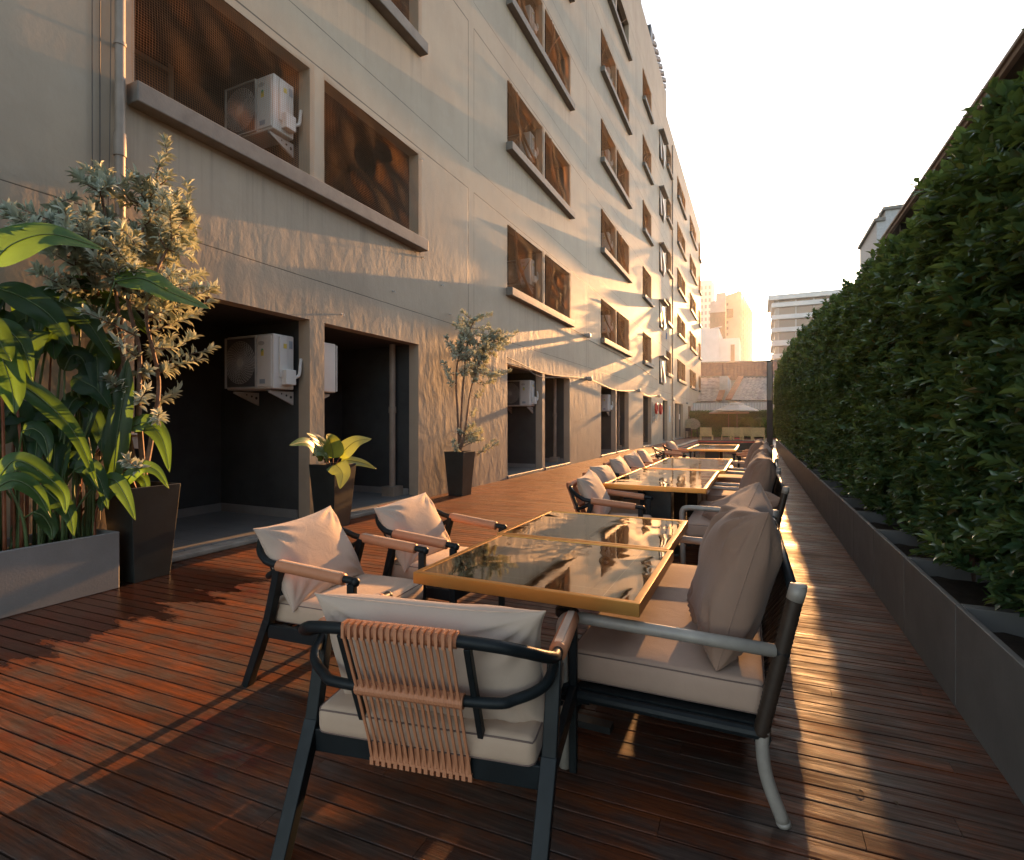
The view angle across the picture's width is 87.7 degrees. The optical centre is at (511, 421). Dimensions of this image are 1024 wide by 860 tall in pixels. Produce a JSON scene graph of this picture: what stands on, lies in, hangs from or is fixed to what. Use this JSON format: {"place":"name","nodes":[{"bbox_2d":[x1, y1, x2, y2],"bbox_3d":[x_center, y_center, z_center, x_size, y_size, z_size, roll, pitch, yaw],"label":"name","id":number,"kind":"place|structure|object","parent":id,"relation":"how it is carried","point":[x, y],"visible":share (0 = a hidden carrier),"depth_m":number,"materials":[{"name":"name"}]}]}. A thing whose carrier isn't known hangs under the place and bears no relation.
{"place":"outdoors","nodes":[
{"label":"outdoors","id":0,"kind":"place"},
{"bbox_2d":[0,437,1023,859],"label":"deck","id":1,"kind":"structure","parent":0,"point":[138,721],"depth_m":2.23,"materials":[{"name":"brown wood"}]},
{"bbox_2d":[0,528,118,618],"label":"long planter","id":2,"kind":"object","parent":1,"relation":"on","point":[35,577],"visible":0.81,"depth_m":4.08,"materials":[{"name":"concrete"}]},
{"bbox_2d":[0,222,210,550],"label":"heliconia","id":3,"kind":"object","parent":2,"relation":"in","point":[51,429],"visible":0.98,"depth_m":4.17,"materials":[{"name":"green plant"}]},
{"bbox_2d":[104,481,180,582],"bbox_3d":[-3.333,0.985,4.803,0.429,0.830,0.429,0,0,25],"label":"tall planter","id":4,"kind":"object","parent":1,"relation":"on","point":[146,540],"visible":0.67,"depth_m":4.67,"materials":[{"name":"concrete"}]},
{"bbox_2d":[0,133,222,487],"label":"silver tree","id":5,"kind":"object","parent":4,"relation":"in","point":[124,243],"visible":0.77,"depth_m":4.62,"materials":[{"name":"brown plant"}]},
{"bbox_2d":[309,462,355,526],"bbox_3d":[-2.402,0.985,7.149,0.429,0.830,0.429,0,0,23],"label":"tall planter","id":6,"kind":"object","parent":1,"relation":"on","point":[327,491],"visible":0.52,"depth_m":7.01,"materials":[{"name":"concrete"}]},
{"bbox_2d":[289,433,375,488],"bbox_3d":[-2.330,0.494,6.836,0.500,0.704,1.553,0,0,25],"label":"philodendron","id":7,"kind":"object","parent":6,"relation":"in","point":[332,446],"visible":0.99,"depth_m":6.93,"materials":[{"name":"green plant"}]},
{"bbox_2d":[241,522,428,687],"bbox_3d":[-0.978,1.002,3.019,0.777,0.810,0.754,0,0,21],"label":"armchair","id":8,"kind":"object","parent":1,"relation":"on","point":[281,620],"visible":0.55,"depth_m":2.77,"materials":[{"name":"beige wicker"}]},
{"bbox_2d":[253,505,364,612],"bbox_3d":[-1.132,0.754,3.040,0.177,0.482,0.623,-32,-8,18],"label":"pillow","id":9,"kind":"object","parent":8,"relation":"on","point":[320,539],"visible":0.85,"depth_m":2.93,"materials":[{"name":"beige fabric"}]},
{"bbox_2d":[0,0,701,562],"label":"apartment building","id":10,"kind":"structure","parent":1,"relation":"on","point":[396,214],"depth_m":9.42,"materials":[{"name":"paint"}]},
{"bbox_2d":[225,73,301,157],"bbox_3d":[-3.350,-4.050,7.227,0.991,0.920,0.466,0,0,25],"label":"air conditioner","id":11,"kind":"object","parent":10,"relation":"attached to","point":[282,102],"visible":0.79,"depth_m":7.04,"materials":[{"name":"white metal"}]},
{"bbox_2d":[225,333,302,405],"bbox_3d":[-3.350,-0.680,7.227,0.991,0.920,0.466,0,0,25],"label":"air conditioner","id":12,"kind":"object","parent":10,"relation":"attached to","point":[262,362],"visible":1,"depth_m":7.05,"materials":[{"name":"white metal"}]},
{"bbox_2d":[127,0,427,251],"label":"window","id":13,"kind":"structure","parent":10,"relation":"in","point":[187,53],"depth_m":6.65,"materials":[{"name":"paint"}]},
{"bbox_2d":[324,342,336,397],"bbox_3d":[-3.136,-0.680,7.914,0.991,0.920,0.466,0,0,25],"label":"air conditioner","id":14,"kind":"object","parent":10,"relation":"attached to","point":[330,367],"visible":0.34,"depth_m":7.79,"materials":[{"name":"white metal"}]},
{"bbox_2d":[324,74,421,234],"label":"window","id":15,"kind":"structure","parent":10,"relation":"in","point":[360,163],"depth_m":9.37,"materials":[{"name":"paint"}]},
{"bbox_2d":[368,0,427,56],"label":"window","id":16,"kind":"structure","parent":10,"relation":"in","point":[386,8],"depth_m":8.84,"materials":[{"name":"paint"}]},
{"bbox_2d":[391,0,421,34],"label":"window","id":17,"kind":"structure","parent":10,"relation":"in","point":[403,5],"depth_m":9.59,"materials":[{"name":"paint"}]},
{"bbox_2d":[507,258,537,293],"bbox_3d":[0.230,-4.050,15.047,0.991,0.920,0.466,0,0,25],"label":"air conditioner","id":18,"kind":"object","parent":10,"relation":"attached to","point":[516,276],"visible":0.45,"depth_m":14.87,"materials":[{"name":"white metal"}]},
{"bbox_2d":[507,380,538,413],"bbox_3d":[0.230,-0.680,15.047,0.991,0.920,0.466,0,0,25],"label":"air conditioner","id":19,"kind":"object","parent":10,"relation":"attached to","point":[520,392],"visible":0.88,"depth_m":14.84,"materials":[{"name":"white metal"}]},
{"bbox_2d":[506,224,574,327],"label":"window","id":20,"kind":"structure","parent":10,"relation":"in","point":[516,250],"depth_m":14.09,"materials":[{"name":"glass"}]},
{"bbox_2d":[506,78,574,219],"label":"window","id":21,"kind":"structure","parent":10,"relation":"in","point":[518,123],"depth_m":14.12,"materials":[{"name":"paint"}]},
{"bbox_2d":[506,0,574,110],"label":"window","id":22,"kind":"structure","parent":10,"relation":"in","point":[516,7],"depth_m":14.53,"materials":[{"name":"paint"}]},
{"bbox_2d":[545,257,570,318],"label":"window","id":23,"kind":"structure","parent":10,"relation":"in","point":[555,287],"depth_m":16.61,"materials":[{"name":"glass"}]},
{"bbox_2d":[545,132,570,206],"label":"window","id":24,"kind":"structure","parent":10,"relation":"in","point":[554,169],"depth_m":16.49,"materials":[{"name":"glass"}]},
{"bbox_2d":[545,10,570,95],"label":"window","id":25,"kind":"structure","parent":10,"relation":"in","point":[552,51],"depth_m":16.33,"materials":[{"name":"paint"}]},
{"bbox_2d":[601,299,632,356],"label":"window","id":26,"kind":"structure","parent":10,"relation":"in","point":[606,339],"depth_m":22.06,"materials":[{"name":"paint"}]},
{"bbox_2d":[601,209,632,282],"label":"window","id":27,"kind":"structure","parent":10,"relation":"in","point":[605,228],"depth_m":22.02,"materials":[{"name":"glass"}]},
{"bbox_2d":[601,119,632,208],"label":"window","id":28,"kind":"structure","parent":10,"relation":"in","point":[605,145],"depth_m":22.11,"materials":[{"name":"glass"}]},
{"bbox_2d":[601,29,632,134],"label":"window","id":29,"kind":"structure","parent":10,"relation":"in","point":[605,62],"depth_m":22.10,"materials":[{"name":"paint"}]},
{"bbox_2d":[607,0,632,60],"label":"window","id":30,"kind":"structure","parent":10,"relation":"in","point":[611,2],"depth_m":23.21,"materials":[{"name":"paint"}]},
{"bbox_2d":[617,312,629,349],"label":"window","id":31,"kind":"structure","parent":10,"relation":"in","point":[621,337],"depth_m":24.48,"materials":[{"name":"paint"}]},
{"bbox_2d":[617,232,629,274],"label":"window","id":32,"kind":"structure","parent":10,"relation":"in","point":[621,255],"depth_m":24.41,"materials":[{"name":"glass"}]},
{"bbox_2d":[617,150,629,197],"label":"window","id":33,"kind":"structure","parent":10,"relation":"in","point":[621,176],"depth_m":24.46,"materials":[{"name":"glass"}]},
{"bbox_2d":[642,331,653,368],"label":"window","id":34,"kind":"structure","parent":10,"relation":"in","point":[645,361],"depth_m":29.42,"materials":[{"name":"paint"}]},
{"bbox_2d":[642,266,653,307],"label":"window","id":35,"kind":"structure","parent":10,"relation":"in","point":[645,295],"depth_m":29.48,"materials":[{"name":"glass"}]},
{"bbox_2d":[642,199,653,246],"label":"window","id":36,"kind":"structure","parent":10,"relation":"in","point":[645,228],"depth_m":29.37,"materials":[{"name":"glass"}]},
{"bbox_2d":[642,134,653,185],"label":"window","id":37,"kind":"structure","parent":10,"relation":"in","point":[645,164],"depth_m":29.23,"materials":[{"name":"paint"}]},
{"bbox_2d":[642,67,653,124],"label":"window","id":38,"kind":"structure","parent":10,"relation":"in","point":[645,96],"depth_m":29.22,"materials":[{"name":"paint"}]},
{"bbox_2d":[270,591,578,859],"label":"armchair","id":39,"kind":"object","parent":1,"relation":"on","point":[376,732],"visible":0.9,"depth_m":1.66,"materials":[{"name":"black metal"}]},
{"bbox_2d":[314,593,545,722],"bbox_3d":[-0.258,0.794,1.787,0.802,0.470,0.208,-1,20,15],"label":"pillow","id":40,"kind":"object","parent":39,"relation":"on","point":[499,675],"visible":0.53,"depth_m":1.67,"materials":[{"name":"beige fabric"}]},
{"bbox_2d":[375,502,506,605],"bbox_3d":[-0.528,1.002,3.762,0.777,0.810,0.754,0,0,26],"label":"armchair","id":41,"kind":"object","parent":1,"relation":"on","point":[393,567],"visible":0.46,"depth_m":3.50,"materials":[{"name":"beige fabric"}]},
{"bbox_2d":[374,492,450,572],"bbox_3d":[-0.685,0.767,3.793,0.178,0.476,0.623,-33,-10,22],"label":"pillow","id":42,"kind":"object","parent":41,"relation":"on","point":[418,514],"visible":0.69,"depth_m":3.71,"materials":[{"name":"beige fabric"}]},
{"bbox_2d":[444,451,474,495],"bbox_3d":[-0.992,0.985,10.133,0.429,0.830,0.429,0,0,28],"label":"tall planter","id":43,"kind":"object","parent":1,"relation":"on","point":[459,469],"visible":0.94,"depth_m":9.99,"materials":[{"name":"concrete"}]},
{"bbox_2d":[439,309,518,456],"bbox_3d":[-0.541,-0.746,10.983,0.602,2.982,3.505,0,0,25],"label":"silver tree","id":44,"kind":"object","parent":43,"relation":"in","point":[489,341],"visible":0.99,"depth_m":10.41,"materials":[{"name":"brown plant"}]},
{"bbox_2d":[413,534,673,734],"bbox_3d":[0.196,1.029,2.522,0.980,0.742,0.875,0,0,25],"label":"table","id":45,"kind":"object","parent":1,"relation":"on","point":[564,576],"visible":0.81,"depth_m":2.35,"materials":[{"name":"glass"}]},
{"bbox_2d":[497,510,687,639],"bbox_3d":[0.540,1.029,3.341,0.980,0.742,0.875,0,0,25],"label":"table","id":46,"kind":"object","parent":1,"relation":"on","point":[655,533],"visible":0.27,"depth_m":3.26,"materials":[{"name":"glass"}]},
{"bbox_2d":[566,479,652,517],"bbox_3d":[0.951,1.002,5.215,0.777,0.810,0.754,0,0,21],"label":"armchair","id":47,"kind":"object","parent":1,"relation":"on","point":[578,502],"visible":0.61,"depth_m":5.13,"materials":[{"name":"black metal"}]},
{"bbox_2d":[577,469,610,513],"bbox_3d":[0.818,0.729,5.276,0.177,0.482,0.623,-30,-6,18],"label":"pillow","id":48,"kind":"object","parent":47,"relation":"on","point":[589,484],"visible":0.71,"depth_m":5.08,"materials":[{"name":"beige fabric"}]},
{"bbox_2d":[582,472,645,513],"bbox_3d":[1.246,1.002,6.195,0.777,0.810,0.754,0,0,27],"label":"armchair","id":49,"kind":"object","parent":1,"relation":"on","point":[621,510],"visible":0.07,"depth_m":5.87,"materials":[{"name":"beige wicker"}]},
{"bbox_2d":[589,465,623,500],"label":"pillow","id":50,"kind":"object","parent":49,"relation":"on","point":[604,473],"visible":0.42,"depth_m":6.12,"materials":[{"name":"beige fabric"}]},
{"bbox_2d":[603,461,642,499],"bbox_3d":[1.724,1.002,7.624,0.777,0.810,0.754,0,0,25],"label":"armchair","id":51,"kind":"object","parent":1,"relation":"on","point":[616,474],"visible":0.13,"depth_m":7.35,"materials":[{"name":"beige fabric"}]},
{"bbox_2d":[609,455,630,476],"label":"pillow","id":52,"kind":"object","parent":51,"relation":"on","point":[618,464],"visible":0.52,"depth_m":7.48,"materials":[{"name":"beige fabric"}]},
{"bbox_2d":[602,468,718,556],"bbox_3d":[1.845,1.029,6.348,1.040,0.742,2.050,0,0,25],"label":"table","id":53,"kind":"object","parent":1,"relation":"on","point":[668,490],"visible":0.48,"depth_m":5.76,"materials":[{"name":"glass"}]},
{"bbox_2d":[556,509,807,829],"bbox_3d":[0.928,0.980,2.759,0.904,0.850,1.716,0,0,24],"label":"bench","id":54,"kind":"object","parent":1,"relation":"on","point":[653,660],"visible":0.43,"depth_m":2.05,"materials":[{"name":"grey metal"}]},
{"bbox_2d":[687,482,772,623],"bbox_3d":[1.091,0.645,2.666,0.272,0.624,0.688,22,15,26],"label":"pillow","id":55,"kind":"object","parent":54,"relation":"on","point":[754,496],"visible":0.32,"depth_m":2.56,"materials":[{"name":"beige fabric"}]},
{"bbox_2d":[689,503,782,670],"bbox_3d":[0.956,0.654,2.311,0.273,0.629,0.688,18,2,17],"label":"pillow","id":56,"kind":"object","parent":54,"relation":"on","point":[737,569],"visible":0.84,"depth_m":2.03,"materials":[{"name":"beige fabric"}]},
{"bbox_2d":[643,457,731,519],"bbox_3d":[2.848,1.029,8.430,1.092,0.742,2.358,0,0,25],"label":"table","id":57,"kind":"object","parent":1,"relation":"on","point":[721,466],"visible":0.4,"depth_m":7.97,"materials":[{"name":"clear glass"}]},
{"bbox_2d":[648,440,755,463],"bbox_3d":[10.524,1.875,27.407,4.240,1.150,21.040,0,0,25],"label":"dining table","id":58,"kind":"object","parent":1,"relation":"in","point":[726,455],"depth_m":31.02,"materials":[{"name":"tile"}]},
{"bbox_2d":[686,444,738,458],"bbox_3d":[5.237,1.029,13.770,1.082,0.742,2.870,0,0,25],"label":"table","id":59,"kind":"object","parent":1,"relation":"on","point":[714,451],"visible":0.48,"depth_m":12.93,"materials":[{"name":"glass"}]},
{"bbox_2d":[717,461,745,482],"bbox_3d":[4.117,0.980,9.498,0.904,0.850,1.716,0,0,25],"label":"bench","id":60,"kind":"object","parent":1,"relation":"on","point":[729,478],"visible":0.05,"depth_m":8.90,"materials":[{"name":"beige fabric"}]},
{"bbox_2d":[679,470,789,564],"bbox_3d":[2.296,0.980,5.471,0.904,0.850,1.716,0,0,25],"label":"bench","id":61,"kind":"object","parent":1,"relation":"on","point":[698,523],"visible":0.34,"depth_m":4.88,"materials":[{"name":"grey metal"}]},
{"bbox_2d":[702,491,779,519],"bbox_3d":[2.110,0.815,4.941,0.597,0.259,0.653,-24,-5,6],"label":"pillow","id":62,"kind":"object","parent":61,"relation":"on","point":[773,499],"visible":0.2,"depth_m":4.96,"materials":[{"name":"beige fabric"}]},
{"bbox_2d":[740,451,775,492],"bbox_3d":[2.520,0.639,5.478,0.273,0.629,0.688,16,9,19],"label":"pillow","id":63,"kind":"object","parent":61,"relation":"on","point":[761,468],"visible":0.48,"depth_m":5.20,"materials":[{"name":"beige fabric"}]},
{"bbox_2d":[702,459,780,500],"bbox_3d":[3.185,0.980,7.340,0.904,0.850,1.716,0,0,26],"label":"bench","id":64,"kind":"object","parent":1,"relation":"on","point":[713,495],"visible":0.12,"depth_m":6.80,"materials":[{"name":"beige fabric"}]},
{"bbox_2d":[734,416,766,429],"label":"shrub","id":65,"kind":"object","parent":1,"relation":"on","point":[750,421],"visible":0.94,"depth_m":43.80,"materials":[{"name":"green plant"}]},
{"bbox_2d":[767,360,772,452],"bbox_3d":[9.134,-0.380,18.893,0.190,3.560,0.190,0,0,25],"label":"lamp post","id":66,"kind":"object","parent":1,"relation":"on","point":[770,402],"visible":0.96,"depth_m":18.81,"materials":[{"name":"metal"}]},
{"bbox_2d":[790,452,792,471],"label":"planter box","id":67,"kind":"object","parent":1,"relation":"on","point":[791,453],"visible":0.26,"depth_m":15.10,"materials":[{"name":"metal"}]},
{"bbox_2d":[782,337,796,445],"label":"hedge shrub","id":68,"kind":"object","parent":67,"relation":"on","point":[788,400],"visible":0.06,"depth_m":14.90,"materials":[{"name":"green plant"}]},
{"bbox_2d":[792,454,795,475],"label":"planter box","id":69,"kind":"object","parent":1,"relation":"on","point":[793,463],"visible":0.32,"depth_m":13.89,"materials":[{"name":"metal"}]},
{"bbox_2d":[786,338,797,455],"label":"hedge shrub","id":70,"kind":"object","parent":69,"relation":"on","point":[790,413],"visible":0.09,"depth_m":14.01,"materials":[{"name":"green plant"}]},
{"bbox_2d":[797,459,804,484],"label":"planter box","id":71,"kind":"object","parent":1,"relation":"on","point":[799,470],"visible":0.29,"depth_m":12.25,"materials":[{"name":"metal"}]},
{"bbox_2d":[787,327,807,461],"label":"hedge shrub","id":72,"kind":"object","parent":71,"relation":"in","point":[796,419],"visible":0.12,"depth_m":12.15,"materials":[{"name":"green plant"}]},
{"bbox_2d":[801,462,819,488],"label":"planter box","id":73,"kind":"object","parent":1,"relation":"on","point":[802,472],"visible":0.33,"depth_m":11.19,"materials":[{"name":"metal"}]},
{"bbox_2d":[790,328,815,463],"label":"hedge shrub","id":74,"kind":"object","parent":73,"relation":"in","point":[801,429],"visible":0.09,"depth_m":11.28,"materials":[{"name":"green plant"}]},
{"bbox_2d":[804,465,819,495],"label":"planter box","id":75,"kind":"object","parent":1,"relation":"on","point":[806,479],"visible":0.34,"depth_m":10.30,"materials":[{"name":"metal"}]},
{"bbox_2d":[796,319,817,469],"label":"hedge shrub","id":76,"kind":"object","parent":75,"relation":"in","point":[803,417],"visible":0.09,"depth_m":10.33,"materials":[{"name":"green plant"}]},
{"bbox_2d":[809,470,825,503],"bbox_3d":[5.543,1.147,9.307,0.560,0.505,0.992,0,0,25],"label":"planter box","id":77,"kind":"object","parent":1,"relation":"on","point":[811,483],"visible":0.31,"depth_m":9.37,"materials":[{"name":"metal"}]},
{"bbox_2d":[797,308,831,474],"bbox_3d":[5.520,-0.446,9.312,0.974,3.045,1.316,0,0,25],"label":"hedge shrub","id":78,"kind":"object","parent":77,"relation":"in","point":[811,394],"visible":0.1,"depth_m":9.40,"materials":[{"name":"green plant"}]},
{"bbox_2d":[814,474,834,513],"bbox_3d":[5.126,1.147,8.398,0.560,0.505,0.992,0,0,25],"label":"planter box","id":79,"kind":"object","parent":1,"relation":"on","point":[817,492],"visible":0.27,"depth_m":8.46,"materials":[{"name":"metal"}]},
{"bbox_2d":[806,293,838,480],"bbox_3d":[5.164,-0.438,8.388,0.994,3.027,1.338,0,0,25],"label":"hedge shrub","id":80,"kind":"object","parent":79,"relation":"in","point":[818,420],"visible":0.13,"depth_m":8.38,"materials":[{"name":"green plant"}]},
{"bbox_2d":[821,481,846,524],"bbox_3d":[4.710,1.147,7.489,0.560,0.505,0.992,0,0,25],"label":"planter box","id":81,"kind":"object","parent":1,"relation":"on","point":[826,486],"visible":0.24,"depth_m":7.59,"materials":[{"name":"metal"}]},
{"bbox_2d":[810,290,846,486],"bbox_3d":[4.708,-0.361,7.484,0.911,2.906,1.316,0,0,25],"label":"hedge shrub","id":82,"kind":"object","parent":81,"relation":"in","point":[824,387],"visible":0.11,"depth_m":7.58,"materials":[{"name":"green plant"}]},
{"bbox_2d":[829,488,860,538],"bbox_3d":[4.294,1.147,6.580,0.560,0.505,0.992,0,0,25],"label":"planter box","id":83,"kind":"object","parent":1,"relation":"on","point":[834,495],"visible":0.3,"depth_m":6.71,"materials":[{"name":"metal"}]},
{"bbox_2d":[820,277,855,497],"bbox_3d":[4.345,-0.342,6.564,0.937,2.858,1.331,0,0,25],"label":"hedge shrub","id":84,"kind":"object","parent":83,"relation":"in","point":[839,380],"visible":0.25,"depth_m":6.62,"materials":[{"name":"green plant"}]},
{"bbox_2d":[839,498,885,560],"bbox_3d":[3.877,1.147,5.671,0.560,0.505,0.992,0,0,25],"label":"planter box","id":85,"kind":"object","parent":1,"relation":"on","point":[848,507],"visible":0.26,"depth_m":5.81,"materials":[{"name":"metal"}]},
{"bbox_2d":[831,269,883,515],"bbox_3d":[3.913,-0.287,5.652,0.883,2.783,1.360,0,0,25],"label":"hedge shrub","id":86,"kind":"object","parent":85,"relation":"in","point":[852,365],"visible":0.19,"depth_m":5.70,"materials":[{"name":"green plant"}]},
{"bbox_2d":[854,511,903,589],"bbox_3d":[3.461,1.147,4.761,0.560,0.505,0.992,0,0,25],"label":"planter box","id":87,"kind":"object","parent":1,"relation":"on","point":[866,524],"visible":0.29,"depth_m":4.92,"materials":[{"name":"metal"}]},
{"bbox_2d":[841,231,907,525],"bbox_3d":[3.543,-0.274,4.737,0.989,2.749,1.338,0,0,25],"label":"hedge shrub","id":88,"kind":"object","parent":87,"relation":"in","point":[875,474],"visible":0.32,"depth_m":4.78,"materials":[{"name":"green plant"}]},
{"bbox_2d":[874,529,986,632],"bbox_3d":[3.045,1.147,3.852,0.560,0.505,0.992,0,0,25],"label":"planter box","id":89,"kind":"object","parent":1,"relation":"on","point":[892,549],"visible":0.33,"depth_m":3.98,"materials":[{"name":"metal"}]},
{"bbox_2d":[867,198,984,565],"bbox_3d":[3.132,-0.223,3.820,0.912,2.664,1.331,0,0,25],"label":"hedge shrub","id":90,"kind":"object","parent":89,"relation":"in","point":[906,336],"visible":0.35,"depth_m":3.90,"materials":[{"name":"green plant"}]},
{"bbox_2d":[904,557,1019,706],"bbox_3d":[2.629,1.147,2.943,0.560,0.505,0.992,0,0,25],"label":"planter box","id":91,"kind":"object","parent":1,"relation":"on","point":[935,594],"visible":0.55,"depth_m":3.05,"materials":[{"name":"metal"}]},
{"bbox_2d":[886,76,1023,616],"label":"hedge shrub","id":92,"kind":"object","parent":91,"relation":"in","point":[955,480],"visible":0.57,"depth_m":2.89,"materials":[{"name":"green plant"}]},
{"bbox_2d":[956,605,1023,804],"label":"planter box","id":93,"kind":"object","parent":1,"relation":"on","point":[990,675],"visible":1,"depth_m":2.25,"materials":[{"name":"concrete"}]},
{"bbox_2d":[942,29,1023,612],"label":"hedge shrub","id":94,"kind":"object","parent":93,"relation":"in","point":[1001,531],"visible":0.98,"depth_m":2.34,"materials":[{"name":"green plant"}]},
{"bbox_2d":[655,442,752,458],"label":"terrace slab","id":95,"kind":"structure","parent":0,"point":[744,445],"depth_m":36.32,"materials":[{"name":"brown wood"}]},
{"bbox_2d":[697,375,729,402],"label":"tiled house","id":96,"kind":"structure","parent":95,"relation":"on","point":[711,391],"depth_m":56.34,"materials":[{"name":"tile"}]},
{"bbox_2d":[689,409,776,437],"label":"end hedge","id":97,"kind":"object","parent":95,"relation":"on","point":[715,422],"visible":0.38,"depth_m":46.81,"materials":[{"name":"green plant"}]},
{"bbox_2d":[691,402,774,410],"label":"metal fence","id":98,"kind":"object","parent":95,"relation":"on","point":[716,406],"visible":0.15,"depth_m":49.49,"materials":[{"name":"metal"}]},
{"bbox_2d":[725,376,774,402],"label":"tiled house","id":99,"kind":"structure","parent":95,"relation":"on","point":[748,388],"depth_m":54.88,"materials":[{"name":"tile"}]},
{"bbox_2d":[641,0,1023,360],"label":"sky","id":100,"kind":"structure","parent":0,"point":[789,121],"materials":[{"name":"white"}]},
{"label":"ground","id":101,"kind":"structure","parent":0,"visible":0},
{"bbox_2d":[701,280,714,328],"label":"white tower","id":102,"kind":"structure","parent":101,"relation":"on","point":[708,291],"depth_m":339.53,"materials":[{"name":"concrete"}]},
{"bbox_2d":[701,326,740,361],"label":"white block","id":103,"kind":"structure","parent":101,"relation":"on","point":[715,346],"depth_m":185.40,"materials":[{"name":"concrete"}]},
{"bbox_2d":[710,289,752,360],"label":"apartment tower","id":104,"kind":"structure","parent":101,"relation":"on","point":[731,314],"depth_m":252.50,"materials":[{"name":"beige concrete"}]},
{"bbox_2d":[701,360,779,387],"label":"wall","id":105,"kind":"structure","parent":101,"relation":"on","point":[734,370],"depth_m":72.76,"materials":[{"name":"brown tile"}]},
{"bbox_2d":[767,289,842,359],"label":"office block","id":106,"kind":"structure","parent":101,"relation":"on","point":[789,312],"depth_m":293.92,"materials":[{"name":"beige concrete"}]},
{"bbox_2d":[857,197,902,273],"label":"white building","id":107,"kind":"structure","parent":101,"relation":"on","point":[879,225],"depth_m":33.63,"materials":[{"name":"concrete"}]},
{"bbox_2d":[878,28,1023,243],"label":"eaves building","id":108,"kind":"structure","parent":101,"relation":"on","point":[1010,65],"depth_m":8.62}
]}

